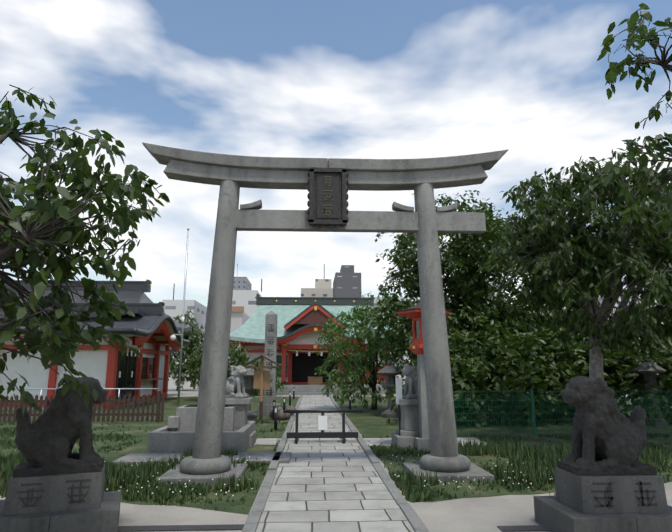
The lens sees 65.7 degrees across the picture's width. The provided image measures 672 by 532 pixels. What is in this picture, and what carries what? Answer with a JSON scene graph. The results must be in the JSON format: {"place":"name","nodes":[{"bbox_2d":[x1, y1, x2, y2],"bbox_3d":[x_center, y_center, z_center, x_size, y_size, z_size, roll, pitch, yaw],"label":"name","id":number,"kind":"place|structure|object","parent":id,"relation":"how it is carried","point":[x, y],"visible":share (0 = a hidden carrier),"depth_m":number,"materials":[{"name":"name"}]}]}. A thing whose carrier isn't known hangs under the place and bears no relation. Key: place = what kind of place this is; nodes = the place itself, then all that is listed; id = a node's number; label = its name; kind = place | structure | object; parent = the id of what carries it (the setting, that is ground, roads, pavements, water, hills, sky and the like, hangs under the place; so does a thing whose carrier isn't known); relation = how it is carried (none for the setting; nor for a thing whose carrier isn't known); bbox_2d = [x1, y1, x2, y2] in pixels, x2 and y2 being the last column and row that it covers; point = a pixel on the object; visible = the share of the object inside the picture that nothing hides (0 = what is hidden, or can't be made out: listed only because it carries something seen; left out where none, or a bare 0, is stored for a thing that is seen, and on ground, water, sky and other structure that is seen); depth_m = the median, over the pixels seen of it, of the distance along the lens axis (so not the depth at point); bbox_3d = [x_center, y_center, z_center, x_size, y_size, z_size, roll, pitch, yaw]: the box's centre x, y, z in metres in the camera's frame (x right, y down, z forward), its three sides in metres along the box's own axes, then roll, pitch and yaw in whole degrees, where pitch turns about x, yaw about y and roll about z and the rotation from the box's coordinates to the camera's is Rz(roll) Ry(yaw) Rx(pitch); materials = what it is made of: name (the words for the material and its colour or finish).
{"place":"outdoors","nodes":[
{"label":"outdoors","id":0,"kind":"place"},
{"bbox_2d":[0,336,169,409],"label":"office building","id":1,"kind":"structure","parent":0,"point":[106,364],"depth_m":20.81,"materials":[{"name":"white paint"}]},
{"bbox_2d":[0,280,191,350],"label":"roof","id":2,"kind":"structure","parent":1,"relation":"on","point":[151,319],"depth_m":24.15,"materials":[{"name":"grey tile"}]},
{"bbox_2d":[0,397,298,513],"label":"lawn","id":3,"kind":"structure","parent":0,"point":[170,405],"depth_m":12.05,"materials":[{"name":"plant"}]},
{"bbox_2d":[0,388,164,421],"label":"picket fence","id":4,"kind":"object","parent":3,"relation":"on","point":[137,414],"visible":0.71,"depth_m":15.73,"materials":[{"name":"brown wood"}]},
{"bbox_2d":[170,228,188,404],"bbox_3d":[-7.189,2.175,23.698,0.590,8.080,0.247,1,-11,-3],"label":"flag pole","id":5,"kind":"object","parent":3,"relation":"on","point":[173,337],"visible":0.98,"depth_m":23.50,"materials":[{"name":"silver metal"}]},
{"bbox_2d":[112,405,290,464],"bbox_3d":[-2.328,3.213,10.250,2.950,0.820,3.000,1,-11,-3],"label":"stone platform","id":6,"kind":"object","parent":3,"relation":"on","point":[174,436],"visible":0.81,"depth_m":9.62,"materials":[{"name":"stone"}]},
{"bbox_2d":[182,343,253,381],"bbox_3d":[-6.447,5.915,29.608,4.137,4.067,3.901,1,-11,-3],"label":"tree","id":7,"kind":"object","parent":3,"relation":"on","point":[230,347],"visible":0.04,"depth_m":29.37,"materials":[{"name":"green plant"}]},
{"bbox_2d":[184,343,256,392],"bbox_3d":[-5.883,5.454,26.706,3.535,3.100,3.768,7,-13,-33],"label":"tree","id":8,"kind":"object","parent":3,"relation":"on","point":[240,355],"visible":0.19,"depth_m":26.59,"materials":[{"name":"green plant"}]},
{"bbox_2d":[225,397,255,446],"bbox_3d":[-2.179,3.301,11.056,0.900,0.960,0.800,1,-11,-3],"label":"statue pedestal","id":9,"kind":"object","parent":3,"relation":"on","point":[240,405],"visible":0.33,"depth_m":10.86,"materials":[{"name":"stone"}]},
{"bbox_2d":[225,365,248,398],"bbox_3d":[-2.201,2.496,11.224,0.620,0.697,0.354,-5,-12,22],"label":"guardian lion statue","id":10,"kind":"object","parent":9,"relation":"on","point":[234,383],"visible":0.79,"depth_m":11.10,"materials":[{"name":"stone"}]},
{"bbox_2d":[243,364,257,418],"bbox_3d":[-2.865,4.047,16.999,0.874,1.805,0.757,1,-11,-3],"label":"stone lantern","id":11,"kind":"object","parent":3,"relation":"on","point":[248,377],"visible":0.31,"depth_m":16.85,"materials":[{"name":"grey stone"}]},
{"bbox_2d":[243,355,280,420],"bbox_3d":[-2.284,3.746,15.963,1.142,1.993,0.500,1,-11,-3],"label":"wooden signboard","id":12,"kind":"object","parent":3,"relation":"on","point":[261,379],"visible":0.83,"depth_m":15.99,"materials":[{"name":"brown wood"}]},
{"bbox_2d":[257,311,280,415],"bbox_3d":[-2.339,3.414,18.577,0.750,3.660,0.750,1,-11,-3],"label":"stone stele","id":13,"kind":"object","parent":3,"relation":"on","point":[269,396],"visible":0.85,"depth_m":18.42,"materials":[{"name":"stone"}]},
{"bbox_2d":[269,406,295,420],"bbox_3d":[-1.727,4.743,16.675,0.853,0.464,1.171,1,-11,-3],"label":"rock pile","id":14,"kind":"object","parent":3,"relation":"on","point":[283,416],"visible":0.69,"depth_m":16.49,"materials":[{"name":"grey stone"}]},
{"bbox_2d":[142,142,508,484],"bbox_3d":[-0.140,0.590,8.320,6.173,5.276,1.120,1,-11,-3],"label":"torii","id":15,"kind":"object","parent":3,"relation":"on","point":[426,222],"visible":0.92,"depth_m":8.43,"materials":[{"name":"stone"}]},
{"bbox_2d":[307,167,348,226],"bbox_3d":[-0.131,-1.127,8.462,0.670,1.004,0.120,1,-11,-3],"label":"plaque","id":16,"kind":"object","parent":15,"relation":"attached to","point":[337,216],"visible":0.98,"depth_m":8.42,"materials":[{"name":"grey stone"}]},
{"bbox_2d":[322,176,332,214],"bbox_3d":[-0.137,-1.140,8.428,0.189,0.670,0.004,1,-11,-3],"label":"plaque lettering","id":17,"kind":"object","parent":16,"relation":"attached to","point":[329,194],"visible":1,"depth_m":8.42},
{"bbox_2d":[104,454,551,495],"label":"clover flowers","id":18,"kind":"object","parent":3,"relation":"on","point":[390,463],"visible":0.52,"depth_m":6.97,"materials":[{"name":"white plant"}]},
{"bbox_2d":[0,419,671,510],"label":"grass tufts","id":19,"kind":"object","parent":3,"relation":"on","point":[141,474],"visible":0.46,"depth_m":7.81,"materials":[{"name":"green plant"}]},
{"bbox_2d":[0,375,671,531],"bbox_3d":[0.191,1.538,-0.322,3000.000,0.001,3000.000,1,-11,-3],"label":"ground","id":20,"kind":"structure","parent":0,"point":[482,514],"depth_m":5.77,"materials":[{"name":"grey concrete"}]},
{"bbox_2d":[0,464,120,531],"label":"statue pedestal","id":21,"kind":"object","parent":20,"relation":"on","point":[80,502],"visible":0.98,"depth_m":4.90,"materials":[{"name":"stone"}]},
{"bbox_2d":[12,377,108,476],"bbox_3d":[-2.795,1.604,5.302,0.846,0.942,0.488,4,-12,-20],"label":"guardian lion statue","id":22,"kind":"object","parent":21,"relation":"on","point":[46,440],"visible":0.88,"depth_m":5.16,"materials":[{"name":"stone"}]},
{"bbox_2d":[0,84,169,414],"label":"tree","id":23,"kind":"object","parent":20,"relation":"on","point":[46,229],"visible":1,"depth_m":4.36,"materials":[{"name":"green plant"}]},
{"bbox_2d":[168,309,204,390],"bbox_3d":[-11.462,6.253,39.094,4.171,6.080,3.531,1,-11,-3],"label":"tree","id":24,"kind":"object","parent":20,"relation":"on","point":[192,339],"visible":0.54,"depth_m":38.47,"materials":[{"name":"green plant"}]},
{"bbox_2d":[236,354,286,395],"bbox_3d":[-4.978,6.808,31.389,4.035,2.967,3.473,1,-11,-3],"label":"tree wood","id":25,"kind":"object","parent":20,"relation":"on","point":[255,391],"visible":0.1,"depth_m":31.54,"materials":[{"name":"green plant"}]},
{"bbox_2d":[230,342,403,394],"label":"hall","id":26,"kind":"structure","parent":20,"relation":"on","point":[298,372],"depth_m":35.70,"materials":[{"name":"red wood"}]},
{"bbox_2d":[229,294,392,347],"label":"hall roof","id":27,"kind":"structure","parent":26,"relation":"on","point":[299,319],"depth_m":37.86,"materials":[{"name":"teal metal"}]},
{"bbox_2d":[286,349,342,355],"bbox_3d":[-1.339,5.649,33.918,3.806,0.415,0.090,1,-11,-3],"label":"hall shimenawa","id":28,"kind":"object","parent":26,"relation":"hanging from","point":[297,351],"visible":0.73,"depth_m":33.87,"materials":[{"name":"beige wicker"}]},
{"bbox_2d":[118,524,548,531],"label":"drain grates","id":29,"kind":"object","parent":20,"relation":"on","point":[517,528],"visible":0.35,"depth_m":5.18,"materials":[{"name":"metal"}]},
{"bbox_2d":[533,467,671,531],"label":"statue pedestal","id":30,"kind":"object","parent":20,"relation":"on","point":[616,503],"visible":1,"depth_m":4.88,"materials":[{"name":"stone"}]},
{"bbox_2d":[557,376,656,475],"bbox_3d":[2.722,1.599,5.276,0.846,0.942,0.488,1,-11,-3],"label":"guardian lion statue","id":31,"kind":"object","parent":30,"relation":"on","point":[609,438],"visible":1,"depth_m":5.14,"materials":[{"name":"stone"}]},
{"bbox_2d":[597,3,671,238],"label":"tree","id":32,"kind":"object","parent":20,"relation":"on","point":[615,69],"visible":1,"depth_m":4.55,"materials":[{"name":"green plant"}]},
{"bbox_2d":[0,0,671,307],"label":"sky","id":33,"kind":"structure","parent":0,"point":[349,79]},
{"bbox_2d":[254,395,486,531],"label":"stone path","id":34,"kind":"structure","parent":0,"point":[328,485],"depth_m":6.98,"materials":[{"name":"grey stone"}]},
{"bbox_2d":[272,387,350,429],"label":"bollards","id":35,"kind":"object","parent":34,"relation":"on","point":[275,413],"visible":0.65,"depth_m":17.89,"materials":[{"name":"black paint"}]},
{"bbox_2d":[283,410,361,443],"bbox_3d":[-0.293,3.497,11.360,1.720,0.693,0.500,1,-11,-3],"label":"barrier","id":36,"kind":"object","parent":34,"relation":"on","point":[343,435],"visible":0.92,"depth_m":11.33,"materials":[{"name":"black metal"}]},
{"bbox_2d":[242,395,428,531],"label":"path kerb","id":37,"kind":"structure","parent":34,"relation":"on","point":[417,524],"depth_m":6.88,"materials":[{"name":"stone"}]},
{"bbox_2d":[162,264,669,375],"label":"city buildings","id":38,"kind":"structure","parent":0,"point":[347,281],"depth_m":136.32,"materials":[{"name":"grey concrete"}]},
{"bbox_2d":[333,396,671,501],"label":"lawn","id":39,"kind":"structure","parent":0,"point":[368,423],"depth_m":12.69,"materials":[{"name":"plant"}]},
{"bbox_2d":[312,291,411,409],"bbox_3d":[1.248,3.252,20.730,4.560,4.873,3.670,1,-11,-3],"label":"foliage","id":40,"kind":"object","parent":39,"relation":"on","point":[372,366],"visible":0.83,"depth_m":20.32,"materials":[{"name":"green plant"}]},
{"bbox_2d":[377,359,402,417],"bbox_3d":[1.821,4.081,17.416,0.920,1.900,0.797,1,-11,-3],"label":"stone lantern","id":41,"kind":"object","parent":39,"relation":"on","point":[389,371],"visible":0.88,"depth_m":17.25,"materials":[{"name":"grey stone"}]},
{"bbox_2d":[396,378,401,435],"bbox_3d":[1.303,3.017,10.702,0.130,1.380,0.058,1,-11,-3],"label":"sign post","id":42,"kind":"object","parent":39,"relation":"on","point":[398,388],"visible":0.68,"depth_m":10.75,"materials":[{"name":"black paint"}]},
{"bbox_2d":[391,399,419,448],"bbox_3d":[1.655,3.257,10.836,0.900,0.960,0.800,1,-11,-3],"label":"statue pedestal","id":43,"kind":"object","parent":39,"relation":"on","point":[409,431],"visible":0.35,"depth_m":10.62,"materials":[{"name":"stone"}]},
{"bbox_2d":[402,365,417,398],"bbox_3d":[1.676,2.453,11.006,0.620,0.697,0.355,6,-13,-27],"label":"guardian lion statue","id":44,"kind":"object","parent":43,"relation":"on","point":[410,372],"visible":0.65,"depth_m":10.88,"materials":[{"name":"stone"}]},
{"bbox_2d":[396,301,450,451],"bbox_3d":[1.818,2.132,10.556,1.160,3.060,1.005,1,-11,-3],"label":"red lantern","id":45,"kind":"object","parent":39,"relation":"on","point":[421,441],"visible":0.42,"depth_m":10.42,"materials":[{"name":"stone"}]},
{"bbox_2d":[358,190,571,384],"bbox_3d":[4.581,1.245,18.188,7.820,7.816,5.774,1,-11,-3],"label":"tree","id":46,"kind":"object","parent":39,"relation":"on","point":[468,285],"visible":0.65,"depth_m":17.62,"materials":[{"name":"green plant"}]},
{"bbox_2d":[368,319,603,428],"bbox_3d":[4.269,3.439,15.474,6.873,3.640,4.423,3,-12,-15],"label":"bush","id":47,"kind":"object","parent":39,"relation":"on","point":[465,375],"visible":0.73,"depth_m":14.84,"materials":[{"name":"green plant"}]},
{"bbox_2d":[450,292,554,407],"bbox_3d":[6.730,3.697,21.753,6.608,5.191,4.398,1,-11,-3],"label":"tree","id":48,"kind":"object","parent":39,"relation":"on","point":[484,337],"depth_m":21.52,"materials":[{"name":"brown plant"}]},
{"bbox_2d":[453,389,671,435],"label":"fence","id":49,"kind":"object","parent":39,"relation":"on","point":[531,393],"visible":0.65,"depth_m":12.53,"materials":[{"name":"teal metal"}]},
{"bbox_2d":[478,136,671,379],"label":"tree","id":50,"kind":"object","parent":39,"relation":"on","point":[582,269],"visible":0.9,"depth_m":10.56,"materials":[{"name":"green plant"}]},
{"bbox_2d":[483,317,667,422],"bbox_3d":[7.657,3.471,16.541,6.878,3.811,4.175,1,-11,-3],"label":"bush","id":51,"kind":"object","parent":39,"relation":"on","point":[558,353],"visible":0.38,"depth_m":15.64,"materials":[{"name":"green plant"}]},
{"bbox_2d":[528,302,628,389],"bbox_3d":[10.711,4.032,24.285,6.309,5.811,4.575,1,-11,-3],"label":"tree","id":52,"kind":"object","parent":39,"relation":"on","point":[561,317],"visible":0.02,"depth_m":23.90,"materials":[{"name":"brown plant"}]},
{"bbox_2d":[604,324,671,423],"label":"bush","id":53,"kind":"object","parent":39,"relation":"on","point":[663,379],"visible":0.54,"depth_m":15.16,"materials":[{"name":"green plant"}]},
{"bbox_2d":[633,354,668,425],"bbox_3d":[9.092,3.555,15.003,0.966,1.995,0.837,1,-11,-3],"label":"stone lantern","id":54,"kind":"object","parent":39,"relation":"on","point":[646,369],"visible":0.58,"depth_m":14.87,"materials":[{"name":"stone"}]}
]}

